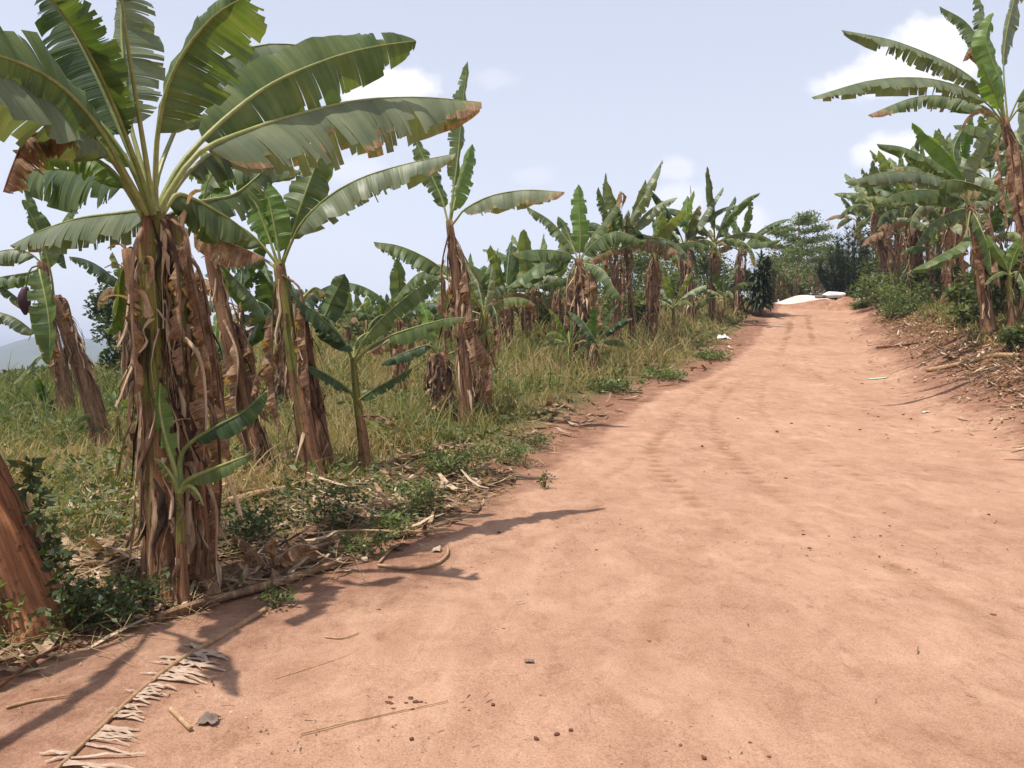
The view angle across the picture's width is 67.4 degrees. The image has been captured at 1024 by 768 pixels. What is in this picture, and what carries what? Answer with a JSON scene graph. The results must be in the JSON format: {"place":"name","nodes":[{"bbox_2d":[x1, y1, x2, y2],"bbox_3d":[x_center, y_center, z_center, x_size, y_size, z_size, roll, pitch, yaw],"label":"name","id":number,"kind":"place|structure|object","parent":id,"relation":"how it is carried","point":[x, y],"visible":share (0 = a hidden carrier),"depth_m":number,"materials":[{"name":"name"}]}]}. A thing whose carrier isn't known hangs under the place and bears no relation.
{"place":"outdoors","nodes":[
{"label":"outdoors","id":0,"kind":"place"},
{"bbox_2d":[0,337,216,372],"bbox_3d":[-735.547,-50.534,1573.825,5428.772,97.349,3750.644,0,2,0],"label":"hills","id":1,"kind":"structure","parent":0,"point":[25,351],"depth_m":1291.74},
{"bbox_2d":[0,298,1023,767],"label":"dirt road","id":2,"kind":"structure","parent":0,"point":[784,678],"depth_m":4.65,"materials":[{"name":"brown soil"}]},
{"bbox_2d":[39,606,267,767],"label":"dead frond","id":3,"kind":"object","parent":2,"relation":"on","point":[198,651],"visible":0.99,"depth_m":3.61,"materials":[{"name":"plant"}]},
{"bbox_2d":[153,556,350,623],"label":"fallen stem","id":4,"kind":"object","parent":2,"relation":"on","point":[176,612],"visible":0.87,"depth_m":5.03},
{"bbox_2d":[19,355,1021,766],"bbox_3d":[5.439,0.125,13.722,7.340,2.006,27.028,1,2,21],"label":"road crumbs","id":5,"kind":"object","parent":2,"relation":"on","point":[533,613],"visible":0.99,"depth_m":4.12,"materials":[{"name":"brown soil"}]},
{"bbox_2d":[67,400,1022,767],"bbox_3d":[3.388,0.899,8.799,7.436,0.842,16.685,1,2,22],"label":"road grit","id":6,"kind":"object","parent":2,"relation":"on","point":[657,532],"visible":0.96,"depth_m":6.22,"materials":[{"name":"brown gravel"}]},
{"bbox_2d":[845,300,1023,454],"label":"bank leaf litter","id":7,"kind":"object","parent":2,"relation":"on","point":[982,351],"visible":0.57,"depth_m":20.96,"materials":[{"name":"brown plant"}]},
{"bbox_2d":[0,295,1023,671],"bbox_3d":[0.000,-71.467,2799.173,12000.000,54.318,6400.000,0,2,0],"label":"ground","id":8,"kind":"structure","parent":0,"point":[614,405],"depth_m":14.00,"materials":[{"name":"soil"}]},
{"bbox_2d":[0,455,78,647],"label":"banana plant","id":9,"kind":"object","parent":8,"relation":"on","point":[21,572],"visible":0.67,"depth_m":4.32,"materials":[{"name":"brown plant"}]},
{"bbox_2d":[6,456,92,616],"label":"climbing weed","id":10,"kind":"object","parent":9,"relation":"attached to","point":[32,480],"visible":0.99,"depth_m":4.29,"materials":[{"name":"green plant"}]},
{"bbox_2d":[0,193,82,416],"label":"banana plant","id":11,"kind":"object","parent":8,"relation":"on","point":[8,257],"visible":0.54,"depth_m":15.52,"materials":[{"name":"green plant"}]},
{"bbox_2d":[0,579,84,652],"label":"leafy weed","id":12,"kind":"object","parent":8,"relation":"on","point":[30,615],"visible":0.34,"depth_m":4.20,"materials":[{"name":"green plant"}]},
{"bbox_2d":[0,361,127,427],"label":"tall green grass","id":13,"kind":"structure","parent":8,"relation":"on","point":[19,392],"depth_m":19.40,"materials":[{"name":"green plant"}]},
{"bbox_2d":[22,200,116,445],"bbox_3d":[-7.160,-0.911,12.467,1.239,4.053,0.886,-1,2,-38],"label":"banana plant","id":14,"kind":"object","parent":8,"relation":"on","point":[47,309],"visible":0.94,"depth_m":12.45,"materials":[{"name":"green plant"}]},
{"bbox_2d":[10,572,144,641],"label":"leafy weed","id":15,"kind":"object","parent":8,"relation":"on","point":[101,599],"visible":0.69,"depth_m":4.42,"materials":[{"name":"green plant"}]},
{"bbox_2d":[82,271,121,372],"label":"bush","id":16,"kind":"object","parent":8,"relation":"on","point":[107,310],"visible":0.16,"depth_m":25.04,"materials":[{"name":"green plant"}]},
{"bbox_2d":[69,252,134,408],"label":"banana plant","id":17,"kind":"object","parent":8,"relation":"on","point":[104,276],"visible":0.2,"depth_m":18.26,"materials":[{"name":"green plant"}]},
{"bbox_2d":[72,388,136,439],"bbox_3d":[-6.559,0.548,12.771,0.878,0.989,1.145,0,2,0],"label":"banana sucker","id":18,"kind":"object","parent":8,"relation":"on","point":[113,399],"visible":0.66,"depth_m":12.77,"materials":[{"name":"green plant"}]},
{"bbox_2d":[61,567,178,630],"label":"leafy weed","id":19,"kind":"object","parent":8,"relation":"on","point":[154,591],"visible":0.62,"depth_m":4.67,"materials":[{"name":"green plant"}]},
{"bbox_2d":[101,243,146,585],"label":"banana plant","id":20,"kind":"object","parent":8,"relation":"on","point":[121,289],"visible":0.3,"depth_m":5.20,"materials":[{"name":"brown plant"}]},
{"bbox_2d":[10,167,273,592],"bbox_3d":[-2.759,-0.274,6.465,3.319,3.540,1.775,2,3,45],"label":"banana plant","id":21,"kind":"object","parent":8,"relation":"on","point":[194,405],"visible":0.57,"depth_m":5.23,"materials":[{"name":"brown plant"}]},
{"bbox_2d":[153,383,267,606],"bbox_3d":[-1.937,0.718,4.898,0.718,1.452,0.355,0,2,0],"label":"banana sucker","id":22,"kind":"object","parent":8,"relation":"on","point":[239,422],"visible":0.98,"depth_m":4.89,"materials":[{"name":"green plant"}]},
{"bbox_2d":[189,574,233,597],"bbox_3d":[-2.011,1.351,5.114,0.260,0.159,0.476,-2,3,-44],"label":"dead leaf bundle","id":23,"kind":"object","parent":8,"relation":"on","point":[213,589],"visible":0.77,"depth_m":5.08,"materials":[{"name":"brown plant"}]},
{"bbox_2d":[210,314,251,394],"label":"banana plant","id":24,"kind":"object","parent":8,"relation":"on","point":[215,327],"visible":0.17,"depth_m":18.30,"materials":[{"name":"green plant"}]},
{"bbox_2d":[0,0,481,606],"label":"banana plant","id":25,"kind":"object","parent":8,"relation":"on","point":[80,100],"visible":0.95,"depth_m":5.05,"materials":[{"name":"green plant"}]},
{"bbox_2d":[193,152,300,477],"bbox_3d":[-3.298,-0.897,9.602,1.606,4.250,1.135,0,2,0],"label":"banana plant","id":26,"kind":"object","parent":8,"relation":"on","point":[238,355],"visible":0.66,"depth_m":9.49,"materials":[{"name":"brown plant"}]},
{"bbox_2d":[198,237,308,413],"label":"banana plant","id":27,"kind":"object","parent":8,"relation":"on","point":[246,281],"visible":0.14,"depth_m":15.90,"materials":[{"name":"green plant"}]},
{"bbox_2d":[210,493,298,550],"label":"leafy weed","id":28,"kind":"object","parent":8,"relation":"on","point":[259,522],"visible":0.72,"depth_m":6.07,"materials":[{"name":"green plant"}]},
{"bbox_2d":[215,263,331,409],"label":"banana plant","id":29,"kind":"object","parent":8,"relation":"on","point":[265,281],"visible":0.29,"depth_m":16.45,"materials":[{"name":"green plant"}]},
{"bbox_2d":[252,584,299,613],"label":"leafy weed","id":30,"kind":"object","parent":8,"relation":"on","point":[276,600],"visible":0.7,"depth_m":4.89,"materials":[{"name":"green plant"}]},
{"bbox_2d":[247,274,352,472],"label":"banana plant","id":31,"kind":"object","parent":8,"relation":"on","point":[333,304],"visible":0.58,"depth_m":9.58,"materials":[{"name":"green plant"}]},
{"bbox_2d":[184,144,455,478],"bbox_3d":[-2.475,-0.930,9.148,3.826,4.371,1.255,1,2,17],"label":"banana plant","id":32,"kind":"object","parent":8,"relation":"on","point":[272,222],"visible":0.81,"depth_m":9.12,"materials":[{"name":"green plant"}]},
{"bbox_2d":[269,476,375,535],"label":"leafy weed","id":33,"kind":"object","parent":8,"relation":"on","point":[336,506],"visible":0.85,"depth_m":6.89,"materials":[{"name":"green plant"}]},
{"bbox_2d":[329,292,370,345],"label":"banana plant","id":34,"kind":"object","parent":8,"relation":"on","point":[346,317],"visible":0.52,"depth_m":29.75,"materials":[{"name":"green plant"}]},
{"bbox_2d":[331,529,394,557],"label":"leafy weed","id":35,"kind":"object","parent":8,"relation":"on","point":[350,544],"visible":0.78,"depth_m":6.13,"materials":[{"name":"green plant"}]},
{"bbox_2d":[347,294,402,339],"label":"banana plant","id":36,"kind":"object","parent":8,"relation":"on","point":[380,309],"visible":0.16,"depth_m":28.35,"materials":[{"name":"green plant"}]},
{"bbox_2d":[0,335,757,684],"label":"dead leaf litter","id":37,"kind":"object","parent":8,"relation":"on","point":[475,506],"visible":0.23,"depth_m":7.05,"materials":[{"name":"brown plant"}]},
{"bbox_2d":[230,534,326,580],"bbox_3d":[-1.712,1.246,5.511,0.699,0.427,0.676,0,2,-6],"label":"dead leaf bundle","id":38,"kind":"object","parent":37,"relation":"on","point":[292,556],"visible":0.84,"depth_m":5.47,"materials":[{"name":"brown plant"}]},
{"bbox_2d":[0,312,758,609],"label":"field weeds","id":39,"kind":"object","parent":8,"relation":"on","point":[69,512],"visible":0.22,"depth_m":11.62,"materials":[{"name":"green plant"}]},
{"bbox_2d":[293,278,465,475],"bbox_3d":[-1.482,-0.012,9.401,2.044,2.516,1.190,0,2,5],"label":"banana sucker","id":40,"kind":"object","parent":8,"relation":"on","point":[384,323],"visible":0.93,"depth_m":9.25,"materials":[{"name":"green plant"}]},
{"bbox_2d":[0,282,761,614],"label":"field grass","id":41,"kind":"structure","parent":8,"relation":"on","point":[514,356],"depth_m":14.58,"materials":[{"name":"green plant"}]},
{"bbox_2d":[362,507,418,538],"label":"leafy weed","id":42,"kind":"object","parent":8,"relation":"on","point":[397,518],"visible":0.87,"depth_m":6.73,"materials":[{"name":"green plant"}]},
{"bbox_2d":[348,259,437,391],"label":"banana plant","id":43,"kind":"object","parent":8,"relation":"on","point":[397,280],"visible":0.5,"depth_m":18.43,"materials":[{"name":"green plant"}]},
{"bbox_2d":[382,472,458,519],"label":"leafy weed","id":44,"kind":"object","parent":8,"relation":"on","point":[415,490],"visible":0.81,"depth_m":7.49,"materials":[{"name":"green plant"}]},
{"bbox_2d":[381,291,493,420],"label":"banana plant","id":45,"kind":"object","parent":8,"relation":"on","point":[438,381],"visible":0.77,"depth_m":14.26,"materials":[{"name":"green plant"}]},
{"bbox_2d":[404,441,496,480],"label":"leafy weed","id":46,"kind":"object","parent":8,"relation":"on","point":[441,463],"visible":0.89,"depth_m":9.29,"materials":[{"name":"green plant"}]},
{"bbox_2d":[374,62,564,427],"bbox_3d":[-0.701,-2.416,13.553,3.405,6.659,1.105,1,2,19],"label":"banana plant","id":47,"kind":"object","parent":8,"relation":"on","point":[468,341],"visible":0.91,"depth_m":13.65,"materials":[{"name":"green plant"}]},
{"bbox_2d":[436,247,523,331],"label":"banana plant","id":48,"kind":"object","parent":8,"relation":"on","point":[484,269],"visible":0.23,"depth_m":27.35,"materials":[{"name":"green plant"}]},
{"bbox_2d":[436,264,535,415],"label":"banana plant","id":49,"kind":"object","parent":8,"relation":"on","point":[484,315],"visible":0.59,"depth_m":14.86,"materials":[{"name":"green plant"}]},
{"bbox_2d":[470,439,542,466],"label":"leafy weed","id":50,"kind":"object","parent":8,"relation":"on","point":[511,451],"visible":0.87,"depth_m":10.40,"materials":[{"name":"green plant"}]},
{"bbox_2d":[460,241,557,352],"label":"banana plant","id":51,"kind":"object","parent":8,"relation":"on","point":[510,272],"visible":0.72,"depth_m":25.94,"materials":[{"name":"green plant"}]},
{"bbox_2d":[482,234,569,332],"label":"banana plant","id":52,"kind":"object","parent":8,"relation":"on","point":[535,301],"visible":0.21,"depth_m":32.83,"materials":[{"name":"green plant"}]},
{"bbox_2d":[485,229,573,344],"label":"banana plant","id":53,"kind":"object","parent":8,"relation":"on","point":[524,244],"visible":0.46,"depth_m":28.24,"materials":[{"name":"green plant"}]},
{"bbox_2d":[534,243,597,338],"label":"banana plant","id":54,"kind":"object","parent":8,"relation":"on","point":[555,307],"visible":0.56,"depth_m":30.70,"materials":[{"name":"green plant"}]},
{"bbox_2d":[541,309,608,366],"bbox_3d":[1.599,-1.177,22.487,2.029,2.020,1.671,-1,2,-20],"label":"banana sucker","id":55,"kind":"object","parent":8,"relation":"on","point":[568,335],"visible":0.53,"depth_m":22.29,"materials":[{"name":"green plant"}]},
{"bbox_2d":[506,184,644,366],"bbox_3d":[1.791,-3.124,23.044,3.989,5.637,2.370,0,2,0],"label":"banana plant","id":56,"kind":"object","parent":8,"relation":"on","point":[581,304],"visible":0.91,"depth_m":22.74,"materials":[{"name":"green plant"}]},
{"bbox_2d":[568,303,632,375],"bbox_3d":[2.435,-1.123,21.042,1.714,2.211,1.664,0,2,0],"label":"banana sucker","id":57,"kind":"object","parent":8,"relation":"on","point":[593,329],"visible":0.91,"depth_m":21.03,"materials":[{"name":"green plant"}]},
{"bbox_2d":[580,376,634,392],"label":"leafy weed","id":58,"kind":"object","parent":8,"relation":"on","point":[611,385],"visible":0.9,"depth_m":18.05,"materials":[{"name":"green plant"}]},
{"bbox_2d":[558,180,669,351],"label":"banana plant","id":59,"kind":"object","parent":8,"relation":"on","point":[645,200],"visible":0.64,"depth_m":26.86,"materials":[{"name":"green plant"}]},
{"bbox_2d":[560,160,690,348],"bbox_3d":[3.980,-4.576,27.620,4.415,6.777,4.157,2,3,43],"label":"banana plant","id":60,"kind":"object","parent":8,"relation":"on","point":[661,244],"visible":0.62,"depth_m":27.15,"materials":[{"name":"green plant"}]},
{"bbox_2d":[591,290,662,326],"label":"bush","id":61,"kind":"object","parent":8,"relation":"on","point":[640,308],"visible":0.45,"depth_m":33.92,"materials":[{"name":"green plant"}]},
{"bbox_2d":[608,251,682,295],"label":"bush","id":62,"kind":"object","parent":8,"relation":"on","point":[641,263],"visible":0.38,"depth_m":44.85,"materials":[{"name":"green plant"}]},
{"bbox_2d":[598,200,715,346],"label":"banana plant","id":63,"kind":"object","parent":8,"relation":"on","point":[661,227],"visible":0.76,"depth_m":28.07,"materials":[{"name":"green plant"}]},
{"bbox_2d":[639,366,692,380],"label":"leafy weed","id":64,"kind":"object","parent":8,"relation":"on","point":[670,373],"visible":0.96,"depth_m":20.34,"materials":[{"name":"green plant"}]},
{"bbox_2d":[632,267,705,309],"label":"bush","id":65,"kind":"object","parent":8,"relation":"on","point":[674,277],"visible":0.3,"depth_m":40.88,"materials":[{"name":"green plant"}]},
{"bbox_2d":[640,272,705,336],"bbox_3d":[6.571,-3.033,31.587,2.590,3.009,2.699,1,2,31],"label":"banana sucker","id":66,"kind":"object","parent":8,"relation":"on","point":[668,291],"visible":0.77,"depth_m":31.25,"materials":[{"name":"green plant"}]},
{"bbox_2d":[651,185,737,324],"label":"banana plant","id":67,"kind":"object","parent":8,"relation":"on","point":[691,231],"visible":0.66,"depth_m":35.82,"materials":[{"name":"green plant"}]},
{"bbox_2d":[692,245,751,299],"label":"bush","id":68,"kind":"object","parent":8,"relation":"on","point":[705,259],"visible":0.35,"depth_m":49.56,"materials":[{"name":"green plant"}]},
{"bbox_2d":[667,167,781,321],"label":"banana plant","id":69,"kind":"object","parent":8,"relation":"on","point":[729,218],"visible":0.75,"depth_m":36.35,"materials":[{"name":"green plant"}]},
{"bbox_2d":[694,265,754,325],"bbox_3d":[10.051,-4.027,35.891,2.648,3.103,2.539,-1,2,-25],"label":"banana sucker","id":70,"kind":"object","parent":8,"relation":"on","point":[716,282],"visible":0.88,"depth_m":35.82,"materials":[{"name":"green plant"}]},
{"bbox_2d":[709,199,791,313],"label":"banana plant","id":71,"kind":"object","parent":8,"relation":"on","point":[746,227],"visible":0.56,"depth_m":40.46,"materials":[{"name":"green plant"}]},
{"bbox_2d":[742,249,782,315],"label":"spiky shrub","id":72,"kind":"object","parent":8,"relation":"on","point":[761,289],"visible":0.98,"depth_m":40.17,"materials":[{"name":"green plant"}]},
{"bbox_2d":[758,231,813,298],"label":"bush","id":73,"kind":"object","parent":8,"relation":"on","point":[780,258],"visible":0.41,"depth_m":56.96,"materials":[{"name":"green plant"}]},
{"bbox_2d":[750,209,839,282],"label":"tree","id":74,"kind":"object","parent":8,"relation":"on","point":[782,232],"visible":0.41,"depth_m":70.75,"materials":[{"name":"green plant"}]},
{"bbox_2d":[774,262,815,300],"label":"bush","id":75,"kind":"object","parent":8,"relation":"on","point":[804,283],"visible":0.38,"depth_m":50.74,"materials":[{"name":"green plant"}]},
{"bbox_2d":[771,267,839,302],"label":"stick fence","id":76,"kind":"object","parent":8,"relation":"on","point":[793,285],"visible":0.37,"depth_m":49.49,"materials":[{"name":"brown wood"}]},
{"bbox_2d":[782,236,843,298],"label":"bush","id":77,"kind":"object","parent":8,"relation":"on","point":[811,271],"visible":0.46,"depth_m":55.25,"materials":[{"name":"green plant"}]},
{"bbox_2d":[810,219,881,299],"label":"feathery bush","id":78,"kind":"object","parent":8,"relation":"on","point":[843,272],"visible":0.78,"depth_m":49.28,"materials":[{"name":"green plant"}]},
{"bbox_2d":[834,160,905,289],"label":"banana plant","id":79,"kind":"object","parent":8,"relation":"on","point":[859,199],"visible":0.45,"depth_m":41.16,"materials":[{"name":"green plant"}]},
{"bbox_2d":[845,269,901,306],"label":"bush","id":80,"kind":"object","parent":8,"relation":"on","point":[885,277],"visible":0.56,"depth_m":39.68,"materials":[{"name":"green plant"}]},
{"bbox_2d":[854,168,895,285],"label":"banana plant","id":81,"kind":"object","parent":8,"relation":"on","point":[867,213],"visible":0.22,"depth_m":43.16,"materials":[{"name":"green plant"}]},
{"bbox_2d":[848,140,919,277],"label":"banana plant","id":82,"kind":"object","parent":8,"relation":"on","point":[885,164],"visible":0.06,"depth_m":43.29,"materials":[{"name":"green plant"}]},
{"bbox_2d":[861,202,910,296],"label":"banana plant","id":83,"kind":"object","parent":8,"relation":"on","point":[900,243],"visible":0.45,"depth_m":39.36,"materials":[{"name":"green plant"}]},
{"bbox_2d":[854,221,923,285],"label":"bush","id":84,"kind":"object","parent":8,"relation":"on","point":[871,261],"visible":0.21,"depth_m":44.46,"materials":[{"name":"green plant"}]},
{"bbox_2d":[868,280,935,316],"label":"bush","id":85,"kind":"object","parent":8,"relation":"on","point":[893,306],"visible":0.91,"depth_m":32.90,"materials":[{"name":"green plant"}]},
{"bbox_2d":[864,164,959,299],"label":"banana plant","id":86,"kind":"object","parent":8,"relation":"on","point":[915,237],"visible":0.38,"depth_m":35.88,"materials":[{"name":"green plant"}]},
{"bbox_2d":[892,259,931,297],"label":"bush","id":87,"kind":"object","parent":8,"relation":"on","point":[919,277],"visible":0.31,"depth_m":35.86,"materials":[{"name":"green plant"}]},
{"bbox_2d":[873,181,961,294],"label":"banana plant","id":88,"kind":"object","parent":8,"relation":"on","point":[883,220],"visible":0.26,"depth_m":36.05,"materials":[{"name":"green plant"}]},
{"bbox_2d":[812,0,1023,291],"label":"banana plant","id":89,"kind":"object","parent":8,"relation":"on","point":[990,88],"visible":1,"depth_m":16.30,"materials":[{"name":"green plant"}]},
{"bbox_2d":[845,122,1012,336],"bbox_3d":[11.499,-4.361,20.747,3.137,6.136,4.832,2,3,44],"label":"banana plant","id":90,"kind":"object","parent":8,"relation":"on","point":[942,191],"visible":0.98,"depth_m":21.25,"materials":[{"name":"green plant"}]},
{"bbox_2d":[887,145,980,303],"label":"banana plant","id":91,"kind":"object","parent":8,"relation":"on","point":[918,215],"visible":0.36,"depth_m":31.81,"materials":[{"name":"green plant"}]},
{"bbox_2d":[900,218,969,300],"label":"banana plant","id":92,"kind":"object","parent":8,"relation":"on","point":[935,239],"visible":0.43,"depth_m":33.87,"materials":[{"name":"green plant"}]},
{"bbox_2d":[922,261,966,298],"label":"bush","id":93,"kind":"object","parent":8,"relation":"on","point":[955,270],"visible":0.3,"depth_m":33.44,"materials":[{"name":"green plant"}]},
{"bbox_2d":[871,278,1023,365],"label":"verge grass","id":94,"kind":"structure","parent":8,"relation":"on","point":[940,308],"depth_m":25.33,"materials":[{"name":"plant"}]},
{"bbox_2d":[927,118,1004,255],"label":"banana plant","id":95,"kind":"object","parent":8,"relation":"on","point":[964,151],"visible":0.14,"depth_m":35.46,"materials":[{"name":"green plant"}]},
{"bbox_2d":[937,116,1007,234],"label":"banana plant","id":96,"kind":"object","parent":8,"relation":"on","point":[983,125],"visible":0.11,"depth_m":32.54,"materials":[{"name":"green plant"}]},
{"bbox_2d":[925,352,1021,371],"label":"twig","id":97,"kind":"object","parent":8,"relation":"on","point":[991,355],"visible":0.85,"depth_m":18.87,"materials":[{"name":"wood"}]},
{"bbox_2d":[942,281,1016,321],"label":"bush","id":98,"kind":"object","parent":8,"relation":"on","point":[958,292],"visible":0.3,"depth_m":24.96,"materials":[{"name":"green plant"}]},
{"bbox_2d":[952,204,1020,319],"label":"banana plant","id":99,"kind":"object","parent":8,"relation":"on","point":[996,214],"visible":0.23,"depth_m":23.88,"materials":[{"name":"green plant"}]},
{"bbox_2d":[953,102,1023,297],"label":"banana plant","id":100,"kind":"object","parent":8,"relation":"on","point":[976,133],"visible":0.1,"depth_m":26.84,"materials":[{"name":"green plant"}]},
{"bbox_2d":[956,243,1023,323],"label":"bush","id":101,"kind":"object","parent":8,"relation":"on","point":[999,299],"visible":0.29,"depth_m":22.11,"materials":[{"name":"green plant"}]},
{"bbox_2d":[965,130,1023,311],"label":"banana plant","id":102,"kind":"object","parent":8,"relation":"on","point":[984,181],"visible":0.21,"depth_m":24.05,"materials":[{"name":"green plant"}]},
{"bbox_2d":[984,235,1023,328],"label":"banana sucker","id":103,"kind":"object","parent":8,"relation":"on","point":[1008,261],"visible":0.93,"depth_m":20.80,"materials":[{"name":"green plant"}]},
{"bbox_2d":[993,325,1023,346],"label":"leafy weed","id":104,"kind":"object","parent":8,"relation":"on","point":[1008,337],"visible":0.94,"depth_m":18.34,"materials":[{"name":"green plant"}]},
{"bbox_2d":[0,0,1023,345],"label":"sky","id":105,"kind":"structure","parent":0,"point":[571,93],"materials":[{"name":"blue"}]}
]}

